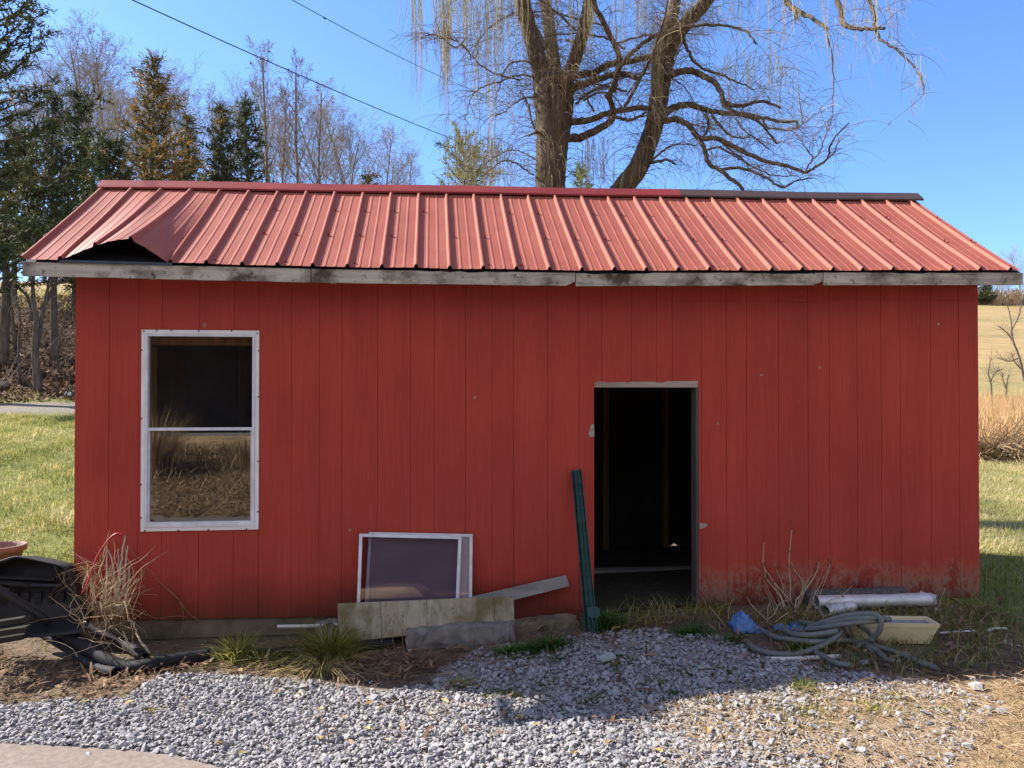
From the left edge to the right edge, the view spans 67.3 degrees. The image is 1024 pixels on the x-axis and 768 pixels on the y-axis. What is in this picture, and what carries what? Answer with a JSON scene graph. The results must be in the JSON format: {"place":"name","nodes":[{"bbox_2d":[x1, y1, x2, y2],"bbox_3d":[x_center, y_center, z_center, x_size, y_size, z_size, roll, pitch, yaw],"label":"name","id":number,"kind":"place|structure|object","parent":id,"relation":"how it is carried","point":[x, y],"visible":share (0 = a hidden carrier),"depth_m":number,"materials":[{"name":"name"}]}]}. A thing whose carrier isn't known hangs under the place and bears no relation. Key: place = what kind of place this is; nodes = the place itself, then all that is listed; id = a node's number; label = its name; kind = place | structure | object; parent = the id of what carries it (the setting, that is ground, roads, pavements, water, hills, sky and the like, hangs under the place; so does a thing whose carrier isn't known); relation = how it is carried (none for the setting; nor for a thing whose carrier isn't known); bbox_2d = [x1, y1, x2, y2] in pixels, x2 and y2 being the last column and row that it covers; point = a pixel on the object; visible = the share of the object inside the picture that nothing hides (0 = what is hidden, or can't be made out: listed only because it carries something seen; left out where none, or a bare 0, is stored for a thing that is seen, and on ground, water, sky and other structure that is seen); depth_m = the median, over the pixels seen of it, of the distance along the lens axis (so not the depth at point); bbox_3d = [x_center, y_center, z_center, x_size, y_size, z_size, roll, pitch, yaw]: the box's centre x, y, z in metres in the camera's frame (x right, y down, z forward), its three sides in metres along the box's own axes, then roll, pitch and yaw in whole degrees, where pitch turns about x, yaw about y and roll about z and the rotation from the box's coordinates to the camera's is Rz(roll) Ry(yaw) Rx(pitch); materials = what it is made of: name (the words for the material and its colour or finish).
{"place":"outdoors","nodes":[
{"label":"outdoors","id":0,"kind":"place"},
{"bbox_2d":[0,743,215,767],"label":"driveway","id":1,"kind":"structure","parent":0,"point":[27,756],"depth_m":3.60,"materials":[{"name":"concrete"}]},
{"bbox_2d":[132,0,531,167],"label":"power line","id":2,"kind":"object","parent":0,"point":[279,66],"visible":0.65,"depth_m":16.19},
{"bbox_2d":[0,281,1023,767],"bbox_3d":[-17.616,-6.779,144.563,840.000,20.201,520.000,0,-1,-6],"label":"ground","id":3,"kind":"structure","parent":0,"point":[992,337],"depth_m":4.72,"materials":[{"name":"gravel"}]},
{"bbox_2d":[0,261,28,351],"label":"sapling","id":4,"kind":"object","parent":3,"relation":"on","point":[14,338],"visible":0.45,"depth_m":19.18,"materials":[{"name":"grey plant"}]},
{"bbox_2d":[1,299,39,383],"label":"sapling","id":5,"kind":"object","parent":3,"relation":"on","point":[19,356],"visible":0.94,"depth_m":17.58,"materials":[{"name":"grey plant"}]},
{"bbox_2d":[0,203,43,365],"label":"sapling","id":6,"kind":"object","parent":3,"relation":"on","point":[6,300],"visible":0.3,"depth_m":18.43,"materials":[{"name":"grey plant"}]},
{"bbox_2d":[0,121,67,307],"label":"cedar tree","id":7,"kind":"object","parent":3,"relation":"on","point":[24,153],"visible":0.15,"depth_m":22.98,"materials":[{"name":"green plant"}]},
{"bbox_2d":[0,52,73,281],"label":"bare tree","id":8,"kind":"object","parent":3,"relation":"on","point":[19,121],"visible":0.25,"depth_m":37.93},
{"bbox_2d":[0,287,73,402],"bbox_3d":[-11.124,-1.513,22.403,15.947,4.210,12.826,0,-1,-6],"label":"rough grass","id":9,"kind":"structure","parent":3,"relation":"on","point":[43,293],"depth_m":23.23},
{"bbox_2d":[0,293,74,402],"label":"leaf litter","id":10,"kind":"object","parent":3,"relation":"on","point":[47,391],"visible":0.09,"depth_m":18.46,"materials":[{"name":"plant"}]},
{"bbox_2d":[0,274,75,391],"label":"underbrush","id":11,"kind":"object","parent":3,"relation":"on","point":[61,313],"visible":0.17,"depth_m":18.84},
{"bbox_2d":[1,217,75,393],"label":"sapling","id":12,"kind":"object","parent":3,"relation":"on","point":[37,320],"visible":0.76,"depth_m":17.18,"materials":[{"name":"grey plant"}]},
{"bbox_2d":[0,556,91,637],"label":"plastic tub","id":13,"kind":"object","parent":3,"relation":"on","point":[35,581],"visible":0.84,"depth_m":5.03,"materials":[{"name":"plastic"}]},
{"bbox_2d":[0,541,27,559],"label":"flower pot","id":14,"kind":"object","parent":13,"relation":"on","point":[11,548],"visible":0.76,"depth_m":6.58,"materials":[{"name":"ceramic"}]},
{"bbox_2d":[0,632,27,643],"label":"slat","id":15,"kind":"object","parent":13,"relation":"on","point":[12,638],"visible":1,"depth_m":4.72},
{"bbox_2d":[0,624,30,635],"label":"slat","id":16,"kind":"object","parent":15,"relation":"on","point":[14,630],"visible":1,"depth_m":4.71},
{"bbox_2d":[0,614,33,625],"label":"slat","id":17,"kind":"object","parent":16,"relation":"on","point":[15,620],"visible":1,"depth_m":4.71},
{"bbox_2d":[0,586,51,625],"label":"black bar","id":18,"kind":"object","parent":13,"relation":"on","point":[18,602],"visible":0.95,"depth_m":4.79,"materials":[{"name":"plastic"}]},
{"bbox_2d":[0,87,92,359],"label":"cedar tree","id":19,"kind":"object","parent":3,"relation":"on","point":[53,164],"visible":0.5,"depth_m":18.96,"materials":[{"name":"green plant"}]},
{"bbox_2d":[23,295,74,374],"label":"sapling","id":20,"kind":"object","parent":3,"relation":"on","point":[58,355],"visible":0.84,"depth_m":18.18,"materials":[{"name":"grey plant"}]},
{"bbox_2d":[2,42,106,279],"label":"bare tree","id":21,"kind":"object","parent":3,"relation":"on","point":[52,62],"visible":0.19,"depth_m":44.75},
{"bbox_2d":[0,0,113,295],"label":"cedar tree","id":22,"kind":"object","parent":3,"relation":"on","point":[12,177],"visible":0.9,"depth_m":16.79,"materials":[{"name":"green plant"}]},
{"bbox_2d":[10,80,107,308],"bbox_3d":[-12.920,-5.507,22.991,3.868,6.990,3.283,0,-1,8],"label":"cedar tree","id":23,"kind":"object","parent":3,"relation":"on","point":[83,150],"visible":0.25,"depth_m":23.01,"materials":[{"name":"green plant"}]},
{"bbox_2d":[10,7,124,170],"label":"bare tree","id":24,"kind":"object","parent":3,"relation":"on","point":[83,53],"visible":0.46,"depth_m":45.18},
{"bbox_2d":[0,35,144,280],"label":"bare tree","id":25,"kind":"object","parent":3,"relation":"on","point":[79,86],"visible":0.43,"depth_m":42.82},
{"bbox_2d":[39,636,120,677],"bbox_3d":[-2.769,1.698,4.891,0.900,0.168,0.084,0,-1,33],"label":"black pipe","id":26,"kind":"object","parent":3,"relation":"on","point":[81,657],"visible":0.73,"depth_m":4.84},
{"bbox_2d":[16,33,143,277],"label":"bare tree","id":27,"kind":"object","parent":3,"relation":"on","point":[85,47],"visible":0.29,"depth_m":47.39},
{"bbox_2d":[19,17,148,179],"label":"bare tree","id":28,"kind":"object","parent":3,"relation":"on","point":[115,50],"visible":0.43,"depth_m":45.95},
{"bbox_2d":[40,121,137,294],"bbox_3d":[-11.278,-4.396,21.597,4.039,5.759,3.476,0,-1,-6],"label":"cedar tree","id":29,"kind":"object","parent":3,"relation":"on","point":[113,156],"visible":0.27,"depth_m":21.39,"materials":[{"name":"green plant"}]},
{"bbox_2d":[20,530,165,670],"bbox_3d":[-2.671,1.420,4.866,0.838,0.972,0.903,0,-1,-6],"label":"dry shrub","id":30,"kind":"object","parent":3,"relation":"on","point":[117,593],"visible":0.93,"depth_m":4.98,"materials":[{"name":"plant"}]},
{"bbox_2d":[72,80,159,182],"bbox_3d":[-20.645,-10.484,40.401,4.382,10.635,5.268,0,-1,-20],"label":"bare tree","id":31,"kind":"object","parent":3,"relation":"on","point":[119,99],"visible":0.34,"depth_m":39.86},
{"bbox_2d":[86,622,149,659],"bbox_3d":[-2.632,1.673,5.091,0.739,0.205,0.150,0,-1,27],"label":"black pipe","id":32,"kind":"object","parent":3,"relation":"on","point":[137,649],"visible":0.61,"depth_m":5.09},
{"bbox_2d":[57,83,196,183],"bbox_3d":[-19.058,-9.436,36.814,5.492,9.999,6.274,0,-1,34],"label":"bare tree","id":33,"kind":"object","parent":3,"relation":"on","point":[112,124],"visible":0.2,"depth_m":36.62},
{"bbox_2d":[59,633,209,673],"bbox_3d":[-2.583,1.636,4.891,1.338,0.284,0.341,0,-1,12],"label":"black pipe","id":34,"kind":"object","parent":3,"relation":"on","point":[99,654],"visible":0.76,"depth_m":4.77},
{"bbox_2d":[88,47,210,180],"bbox_3d":[-11.127,-6.393,24.400,4.672,8.274,5.214,0,-1,-38],"label":"cedar tree","id":35,"kind":"object","parent":3,"relation":"on","point":[158,91],"visible":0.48,"depth_m":23.94,"materials":[{"name":"green plant"}]},
{"bbox_2d":[103,50,207,179],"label":"bare tree","id":36,"kind":"object","parent":3,"relation":"on","point":[148,94],"visible":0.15,"depth_m":49.08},
{"bbox_2d":[127,82,210,180],"bbox_3d":[-17.579,-10.227,39.687,4.262,10.342,5.123,0,-1,-29],"label":"bare tree","id":37,"kind":"object","parent":3,"relation":"on","point":[198,118],"visible":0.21,"depth_m":39.90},
{"bbox_2d":[126,72,215,180],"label":"bare tree","id":38,"kind":"object","parent":3,"relation":"on","point":[174,117],"visible":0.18,"depth_m":47.75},
{"bbox_2d":[106,50,259,173],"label":"bare tree","id":39,"kind":"object","parent":3,"relation":"on","point":[180,78],"visible":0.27,"depth_m":51.74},
{"bbox_2d":[161,107,220,180],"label":"cedar tree","id":40,"kind":"object","parent":3,"relation":"on","point":[187,119],"visible":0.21,"depth_m":26.08,"materials":[{"name":"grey plant"}]},
{"bbox_2d":[171,82,254,180],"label":"bare tree","id":41,"kind":"object","parent":3,"relation":"on","point":[210,95],"visible":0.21,"depth_m":52.08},
{"bbox_2d":[188,94,248,181],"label":"cedar tree","id":42,"kind":"object","parent":3,"relation":"on","point":[220,151],"visible":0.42,"depth_m":25.96,"materials":[{"name":"green plant"}]},
{"bbox_2d":[167,632,299,675],"bbox_3d":[-1.551,1.698,4.832,0.747,0.151,0.931,0,-1,20],"label":"grass clump","id":43,"kind":"object","parent":3,"relation":"on","point":[254,659],"visible":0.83,"depth_m":4.82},
{"bbox_2d":[191,71,281,181],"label":"bare tree","id":44,"kind":"object","parent":3,"relation":"on","point":[240,113],"visible":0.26,"depth_m":46.34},
{"bbox_2d":[196,627,290,672],"bbox_3d":[-1.807,1.659,4.790,0.690,0.226,0.876,0,-1,17],"label":"grass clump","id":45,"kind":"object","parent":3,"relation":"on","point":[230,651],"visible":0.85,"depth_m":4.88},
{"bbox_2d":[226,89,279,182],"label":"cedar tree","id":46,"kind":"object","parent":3,"relation":"on","point":[245,112],"visible":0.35,"depth_m":26.99,"materials":[{"name":"green plant"}]},
{"bbox_2d":[192,85,328,182],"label":"bare tree","id":47,"kind":"object","parent":3,"relation":"on","point":[261,133],"visible":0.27,"depth_m":42.88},
{"bbox_2d":[242,34,293,182],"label":"poplar tree","id":48,"kind":"object","parent":3,"relation":"on","point":[263,114],"visible":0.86,"depth_m":33.98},
{"bbox_2d":[268,83,304,182],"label":"poplar tree","id":49,"kind":"object","parent":3,"relation":"on","point":[285,134],"visible":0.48,"depth_m":38.11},
{"bbox_2d":[265,46,332,182],"bbox_3d":[-9.799,-9.612,34.939,3.227,10.964,2.241,0,-1,28],"label":"poplar tree","id":50,"kind":"object","parent":3,"relation":"on","point":[295,133],"visible":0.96,"depth_m":34.92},
{"bbox_2d":[221,636,406,698],"bbox_3d":[-1.168,1.739,4.869,1.625,0.100,1.344,0,-1,-27],"label":"grass clump","id":51,"kind":"object","parent":3,"relation":"on","point":[317,665],"visible":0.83,"depth_m":4.76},
{"bbox_2d":[235,639,394,659],"bbox_3d":[-1.281,1.743,5.061,1.022,0.072,0.102,0,-1,-15],"label":"black pipe","id":52,"kind":"object","parent":3,"relation":"on","point":[379,645],"visible":0.41,"depth_m":5.12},
{"bbox_2d":[255,89,377,183],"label":"bare tree","id":53,"kind":"object","parent":3,"relation":"on","point":[293,144],"visible":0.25,"depth_m":45.51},
{"bbox_2d":[289,74,344,183],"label":"poplar tree","id":54,"kind":"object","parent":3,"relation":"on","point":[322,114],"visible":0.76,"depth_m":36.98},
{"bbox_2d":[313,618,337,637],"bbox_3d":[-1.242,1.710,5.329,0.258,0.144,0.141,0,-1,-6],"label":"broken block","id":55,"kind":"object","parent":3,"relation":"on","point":[321,622],"depth_m":5.30,"materials":[{"name":"concrete"}]},
{"bbox_2d":[243,614,411,675],"bbox_3d":[-1.140,1.641,4.929,1.212,0.292,1.149,0,-1,-6],"label":"grass clump","id":56,"kind":"object","parent":3,"relation":"on","point":[334,644],"visible":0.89,"depth_m":4.93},
{"bbox_2d":[288,101,370,183],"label":"bare tree","id":57,"kind":"object","parent":3,"relation":"on","point":[328,148],"visible":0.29,"depth_m":52.11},
{"bbox_2d":[274,85,402,184],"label":"bare tree","id":58,"kind":"object","parent":3,"relation":"on","point":[337,140],"visible":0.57,"depth_m":42.59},
{"bbox_2d":[300,109,406,184],"bbox_3d":[-7.292,-8.459,35.830,4.534,8.255,5.180,0,-1,-38],"label":"bare tree","id":59,"kind":"object","parent":3,"relation":"on","point":[349,154],"visible":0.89,"depth_m":35.18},
{"bbox_2d":[359,167,384,184],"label":"cedar tree","id":60,"kind":"object","parent":3,"relation":"on","point":[367,178],"visible":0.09,"depth_m":32.97,"materials":[{"name":"green plant"}]},
{"bbox_2d":[361,148,416,184],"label":"bare tree","id":61,"kind":"object","parent":3,"relation":"on","point":[399,158],"visible":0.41,"depth_m":44.91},
{"bbox_2d":[355,119,424,184],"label":"bare tree","id":62,"kind":"object","parent":3,"relation":"on","point":[384,139],"visible":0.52,"depth_m":49.53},
{"bbox_2d":[357,534,461,602],"bbox_3d":[-0.713,1.381,5.360,0.726,0.672,0.129,0,-1,-6],"label":"window sash","id":63,"kind":"object","parent":3,"relation":"on","point":[361,536],"depth_m":5.39,"materials":[{"name":"white metal"}]},
{"bbox_2d":[388,146,430,184],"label":"bare tree","id":64,"kind":"object","parent":3,"relation":"on","point":[402,169],"visible":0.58,"depth_m":40.08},
{"bbox_2d":[365,532,472,601],"bbox_3d":[-0.653,1.385,5.400,0.759,0.687,0.129,0,-1,-6],"label":"window sash","id":65,"kind":"object","parent":3,"relation":"on","point":[401,569],"depth_m":5.41,"materials":[{"name":"white metal"}]},
{"bbox_2d":[338,596,513,639],"bbox_3d":[-0.579,1.600,5.236,1.198,0.263,0.070,0,-1,-7],"label":"plywood board","id":66,"kind":"object","parent":3,"relation":"on","point":[409,613],"visible":0.78,"depth_m":5.23,"materials":[{"name":"wood"}]},
{"bbox_2d":[468,575,568,599],"bbox_3d":[0.041,1.488,5.470,0.751,0.219,0.024,0,-1,-11],"label":"grey plank","id":67,"kind":"object","parent":66,"relation":"on","point":[533,588],"visible":0.56,"depth_m":5.48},
{"bbox_2d":[421,671,490,693],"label":"grass tuft","id":68,"kind":"object","parent":3,"relation":"on","point":[462,681],"visible":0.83,"depth_m":4.48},
{"bbox_2d":[407,620,514,651],"bbox_3d":[-0.353,1.744,5.293,0.737,0.255,0.290,0,-1,-6],"label":"concrete slab","id":69,"kind":"object","parent":3,"relation":"on","point":[478,632],"depth_m":5.17,"materials":[{"name":"concrete"}]},
{"bbox_2d":[432,118,502,185],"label":"pine tree","id":70,"kind":"object","parent":3,"relation":"on","point":[463,154],"visible":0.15,"depth_m":23.96,"materials":[{"name":"plant"}]},
{"bbox_2d":[485,642,532,658],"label":"weed","id":71,"kind":"object","parent":3,"relation":"on","point":[510,649],"visible":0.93,"depth_m":4.93,"materials":[{"name":"green plant"}]},
{"bbox_2d":[0,606,1020,767],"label":"gravel","id":72,"kind":"structure","parent":3,"relation":"on","point":[170,742],"depth_m":3.97,"materials":[{"name":"gravel"}]},
{"bbox_2d":[594,663,1023,767],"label":"straw","id":73,"kind":"object","parent":72,"relation":"on","point":[878,711],"visible":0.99,"depth_m":3.68,"materials":[{"name":"plant"}]},
{"bbox_2d":[792,688,934,733],"bbox_3d":[1.757,1.614,3.824,0.633,0.055,0.655,0,-1,28],"label":"grass tuft","id":74,"kind":"object","parent":72,"relation":"on","point":[875,706],"visible":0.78,"depth_m":3.83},
{"bbox_2d":[0,594,1023,743],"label":"dead leaves","id":75,"kind":"object","parent":3,"relation":"on","point":[235,669],"visible":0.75,"depth_m":4.67,"materials":[{"name":"brown plant"}]},
{"bbox_2d":[0,410,1023,650],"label":"lawn grass","id":76,"kind":"structure","parent":3,"relation":"on","point":[39,518],"depth_m":9.72,"materials":[{"name":"plant"}]},
{"bbox_2d":[21,180,1022,641],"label":"shed","id":77,"kind":"structure","parent":3,"relation":"on","point":[285,394],"depth_m":5.64,"materials":[{"name":"paint"}]},
{"bbox_2d":[140,330,258,531],"bbox_3d":[-2.158,0.320,5.335,0.788,1.388,0.050,0,-1,-6],"label":"window","id":78,"kind":"structure","parent":77,"relation":"in","point":[146,524],"depth_m":5.31,"materials":[{"name":"white paint"}]},
{"bbox_2d":[594,566,691,573],"bbox_3d":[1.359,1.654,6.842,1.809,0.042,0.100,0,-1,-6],"label":"door threshold","id":79,"kind":"object","parent":77,"relation":"attached to","point":[624,569],"visible":0.21,"depth_m":6.80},
{"bbox_2d":[507,637,565,659],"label":"weed","id":80,"kind":"object","parent":3,"relation":"on","point":[529,647],"visible":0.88,"depth_m":4.93,"materials":[{"name":"green plant"}]},
{"bbox_2d":[514,613,578,634],"bbox_3d":[0.235,1.786,5.449,0.484,0.284,0.191,0,-1,-10],"label":"mossy footing","id":81,"kind":"object","parent":3,"relation":"on","point":[549,622],"visible":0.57,"depth_m":5.41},
{"bbox_2d":[517,629,584,653],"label":"weed","id":82,"kind":"object","parent":3,"relation":"on","point":[558,642],"visible":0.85,"depth_m":4.97,"materials":[{"name":"green plant"}]},
{"bbox_2d":[571,470,587,631],"bbox_3d":[0.481,1.177,5.412,0.034,1.108,0.340,0,-1,-13],"label":"fence post","id":83,"kind":"object","parent":3,"relation":"on","point":[580,554],"visible":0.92,"depth_m":5.41,"materials":[{"name":"metal"}]},
{"bbox_2d":[568,161,597,187],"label":"pine tree","id":84,"kind":"object","parent":3,"relation":"on","point":[581,176],"visible":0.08,"depth_m":29.97,"materials":[{"name":"plant"}]},
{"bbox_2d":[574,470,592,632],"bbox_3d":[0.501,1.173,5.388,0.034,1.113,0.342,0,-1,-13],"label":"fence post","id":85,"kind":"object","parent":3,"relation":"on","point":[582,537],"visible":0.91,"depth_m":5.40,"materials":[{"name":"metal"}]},
{"bbox_2d":[577,469,599,634],"bbox_3d":[0.526,1.171,5.400,0.088,1.116,0.378,0,-1,-14],"label":"fence post","id":86,"kind":"object","parent":3,"relation":"on","point":[593,611],"visible":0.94,"depth_m":5.35,"materials":[{"name":"metal"}]},
{"bbox_2d":[576,607,641,632],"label":"weed","id":87,"kind":"object","parent":3,"relation":"on","point":[603,619],"visible":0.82,"depth_m":5.30,"materials":[{"name":"green plant"}]},
{"bbox_2d":[383,0,945,191],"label":"willow tree","id":88,"kind":"object","parent":3,"relation":"on","point":[555,87],"visible":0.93,"depth_m":10.67,"materials":[{"name":"brown plant"}]},
{"bbox_2d":[650,617,719,641],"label":"weed","id":89,"kind":"object","parent":3,"relation":"on","point":[683,631],"visible":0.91,"depth_m":5.12,"materials":[{"name":"green plant"}]},
{"bbox_2d":[703,631,763,645],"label":"weed","id":90,"kind":"object","parent":3,"relation":"on","point":[732,639],"visible":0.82,"depth_m":4.94,"materials":[{"name":"green plant"}]},
{"bbox_2d":[727,611,765,633],"bbox_3d":[1.589,1.585,5.179,0.257,0.126,0.216,0,-1,-6],"label":"blue tarp","id":91,"kind":"object","parent":3,"relation":"on","point":[743,621],"visible":0.91,"depth_m":5.11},
{"bbox_2d":[705,684,887,741],"bbox_3d":[1.426,1.630,3.820,0.907,0.074,0.691,0,-1,34],"label":"grass tuft","id":92,"kind":"object","parent":3,"relation":"on","point":[799,710],"visible":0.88,"depth_m":3.84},
{"bbox_2d":[574,592,1023,677],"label":"dry grass","id":93,"kind":"structure","parent":3,"relation":"on","point":[941,618],"depth_m":5.11,"materials":[{"name":"plant"}]},
{"bbox_2d":[774,674,825,694],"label":"grass tuft","id":94,"kind":"object","parent":3,"relation":"on","point":[808,685],"visible":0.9,"depth_m":4.10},
{"bbox_2d":[771,654,840,661],"bbox_3d":[1.740,1.624,4.553,0.410,0.044,0.043,0,-1,1],"label":"white pipe","id":95,"kind":"object","parent":3,"relation":"on","point":[802,657],"visible":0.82,"depth_m":4.54,"materials":[{"name":"plastic"}]},
{"bbox_2d":[820,601,856,616],"bbox_3d":[2.301,1.582,5.418,0.283,0.089,0.088,0,-1,-29],"label":"metal duct","id":96,"kind":"object","parent":3,"relation":"on","point":[849,604],"visible":0.73,"depth_m":5.39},
{"bbox_2d":[746,611,936,670],"bbox_3d":[1.966,1.509,4.630,1.025,0.255,0.634,-1,-1,44],"label":"hose","id":97,"kind":"object","parent":3,"relation":"on","point":[857,619],"visible":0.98,"depth_m":4.67,"materials":[{"name":"plastic"}]},
{"bbox_2d":[710,519,982,632],"bbox_3d":[2.307,1.374,5.398,1.943,0.835,0.384,0,-1,-4],"label":"dead shrub","id":98,"kind":"object","parent":3,"relation":"on","point":[776,585],"visible":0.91,"depth_m":5.43,"materials":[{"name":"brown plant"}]},
{"bbox_2d":[802,586,905,605],"bbox_3d":[2.540,1.570,5.681,0.780,0.133,0.142,0,-1,-6],"label":"netting roll","id":99,"kind":"object","parent":3,"relation":"on","point":[853,591],"visible":0.48,"depth_m":5.65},
{"bbox_2d":[812,592,935,608],"bbox_3d":[2.607,1.560,5.536,0.903,0.118,0.100,0,-1,-9],"label":"metal duct","id":100,"kind":"object","parent":3,"relation":"on","point":[869,600],"visible":0.84,"depth_m":5.51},
{"bbox_2d":[845,616,939,643],"bbox_3d":[2.381,1.554,4.857,0.548,0.132,0.168,0,-1,3],"label":"planter box","id":101,"kind":"object","parent":3,"relation":"on","point":[920,627],"visible":0.68,"depth_m":4.79,"materials":[{"name":"concrete"}]},
{"bbox_2d":[978,285,1000,304],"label":"cedar tree","id":102,"kind":"object","parent":3,"relation":"on","point":[986,290],"visible":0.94,"depth_m":127.85,"materials":[{"name":"green plant"}]},
{"bbox_2d":[978,348,1016,400],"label":"bare bush","id":103,"kind":"object","parent":3,"relation":"on","point":[992,376],"visible":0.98,"depth_m":37.98,"materials":[{"name":"plant"}]},
{"bbox_2d":[978,285,1023,304],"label":"trees","id":104,"kind":"object","parent":3,"relation":"on","point":[1011,295],"visible":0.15,"depth_m":129.94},
{"bbox_2d":[979,415,1023,463],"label":"brush heap","id":105,"kind":"object","parent":3,"relation":"on","point":[993,450],"visible":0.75,"depth_m":17.69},
{"bbox_2d":[988,293,1023,380],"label":"bare tree","id":106,"kind":"object","parent":3,"relation":"on","point":[1012,332],"visible":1,"depth_m":47.13,"materials":[{"name":"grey plant"}]},
{"bbox_2d":[0,0,1023,293],"label":"sky","id":107,"kind":"structure","parent":0,"point":[969,173],"materials":[{"name":"blue"}]},
{"bbox_2d":[978,384,1023,455],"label":"dry grass","id":108,"kind":"structure","parent":0,"point":[1005,409],"depth_m":23.00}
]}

